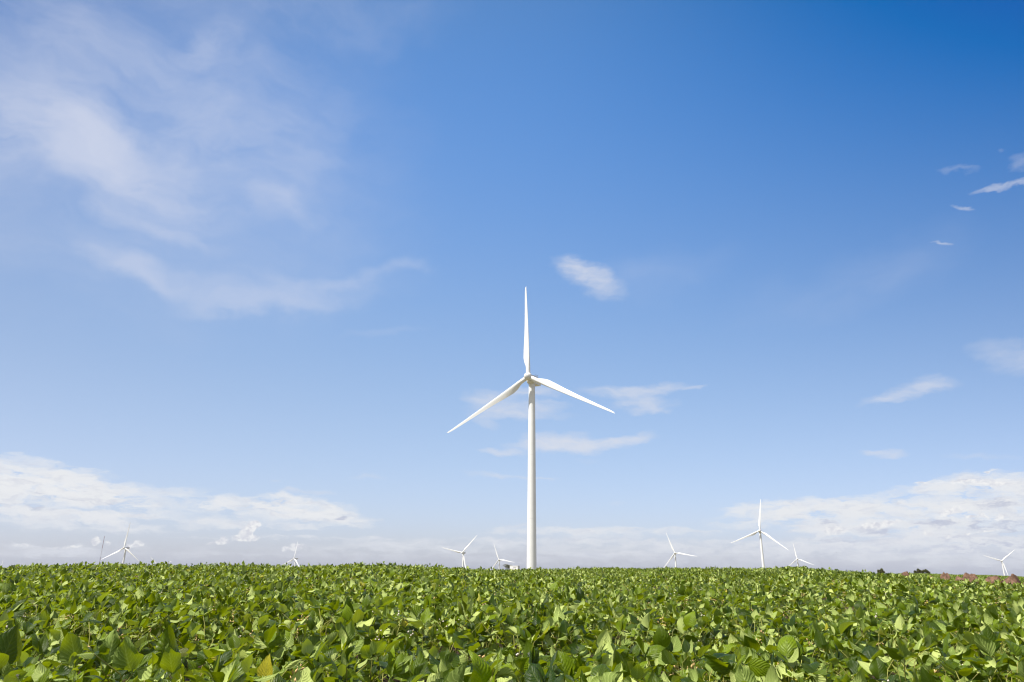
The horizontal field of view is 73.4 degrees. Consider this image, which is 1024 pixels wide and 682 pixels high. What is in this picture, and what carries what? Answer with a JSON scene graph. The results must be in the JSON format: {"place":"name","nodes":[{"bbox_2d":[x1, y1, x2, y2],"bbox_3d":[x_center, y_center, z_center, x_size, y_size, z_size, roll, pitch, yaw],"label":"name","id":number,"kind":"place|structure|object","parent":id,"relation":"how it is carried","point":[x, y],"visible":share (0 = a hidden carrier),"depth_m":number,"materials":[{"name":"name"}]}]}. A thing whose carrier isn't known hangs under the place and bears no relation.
{"place":"outdoors","nodes":[
{"label":"outdoors","id":0,"kind":"place"},
{"bbox_2d":[0,575,1008,681],"bbox_3d":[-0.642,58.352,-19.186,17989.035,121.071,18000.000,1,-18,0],"label":"ground","id":1,"kind":"structure","parent":0,"point":[396,680],"depth_m":9.60,"materials":[{"name":"soil"}]},
{"bbox_2d":[103,522,138,563],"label":"wind turbine","id":2,"kind":"object","parent":1,"relation":"on","point":[126,547],"visible":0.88,"depth_m":1153.14,"materials":[{"name":"white paint"}]},
{"bbox_2d":[285,543,298,566],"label":"wind turbine","id":3,"kind":"object","parent":1,"relation":"on","point":[294,558],"visible":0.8,"depth_m":1669.18,"materials":[{"name":"white paint"}]},
{"bbox_2d":[442,538,474,569],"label":"wind turbine","id":4,"kind":"object","parent":1,"relation":"on","point":[463,559],"visible":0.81,"depth_m":1237.98,"materials":[{"name":"white paint"}]},
{"bbox_2d":[492,546,514,569],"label":"wind turbine","id":5,"kind":"object","parent":1,"relation":"on","point":[499,560],"visible":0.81,"depth_m":1666.66,"materials":[{"name":"white paint"}]},
{"bbox_2d":[0,560,1023,681],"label":"soybean crop","id":6,"kind":"object","parent":1,"relation":"on","point":[390,619],"visible":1,"depth_m":4.33,"materials":[{"name":"green plant"}]},
{"bbox_2d":[510,566,519,569],"bbox_3d":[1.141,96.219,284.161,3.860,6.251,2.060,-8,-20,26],"label":"site cabin","id":7,"kind":"object","parent":1,"relation":"on","point":[514,567],"visible":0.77,"depth_m":283.99,"materials":[{"name":"paint"}]},
{"bbox_2d":[447,287,614,569],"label":"wind turbine","id":8,"kind":"object","parent":1,"relation":"on","point":[533,381],"visible":0.9,"depth_m":279.22,"materials":[{"name":"white paint"}]},
{"bbox_2d":[664,533,693,566],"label":"wind turbine","id":9,"kind":"object","parent":1,"relation":"on","point":[675,553],"visible":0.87,"depth_m":1317.16,"materials":[{"name":"white paint"}]},
{"bbox_2d":[731,499,787,568],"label":"wind turbine","id":10,"kind":"object","parent":1,"relation":"on","point":[760,537],"visible":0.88,"depth_m":907.19,"materials":[{"name":"white paint"}]},
{"bbox_2d":[789,544,812,566],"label":"wind turbine","id":11,"kind":"object","parent":1,"relation":"on","point":[797,559],"visible":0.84,"depth_m":1771.32,"materials":[{"name":"white paint"}]},
{"bbox_2d":[940,572,950,579],"bbox_3d":[34.797,19.483,55.034,1.120,1.882,1.452,-11,-22,32],"label":"soil mound","id":12,"kind":"object","parent":1,"relation":"on","point":[945,576],"visible":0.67,"depth_m":55.00,"materials":[{"name":"brown soil"}]},
{"bbox_2d":[898,573,1023,583],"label":"bean field","id":13,"kind":"structure","parent":1,"relation":"on","point":[981,577],"depth_m":86.28,"materials":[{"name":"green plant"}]},
{"bbox_2d":[962,572,979,583],"bbox_3d":[31.998,17.113,47.783,1.717,1.947,1.312,9,-20,-23],"label":"soil mound","id":14,"kind":"object","parent":1,"relation":"on","point":[971,577],"visible":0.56,"depth_m":47.74,"materials":[{"name":"brown soil"}]},
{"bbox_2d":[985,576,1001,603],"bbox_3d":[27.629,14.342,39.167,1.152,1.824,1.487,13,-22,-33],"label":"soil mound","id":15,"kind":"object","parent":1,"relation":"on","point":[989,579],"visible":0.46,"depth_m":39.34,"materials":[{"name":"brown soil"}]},
{"bbox_2d":[984,550,1013,575],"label":"wind turbine","id":16,"kind":"object","parent":1,"relation":"on","point":[1003,566],"visible":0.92,"depth_m":1708.83,"materials":[{"name":"white paint"}]},
{"bbox_2d":[1002,574,1020,583],"bbox_3d":[25.977,13.145,35.663,1.120,2.034,1.420,13,-22,-33],"label":"soil mound","id":17,"kind":"object","parent":1,"relation":"on","point":[1012,578],"visible":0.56,"depth_m":35.63,"materials":[{"name":"brown soil"}]},
{"bbox_2d":[0,0,1023,576],"label":"sky","id":18,"kind":"structure","parent":0,"point":[260,260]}
]}

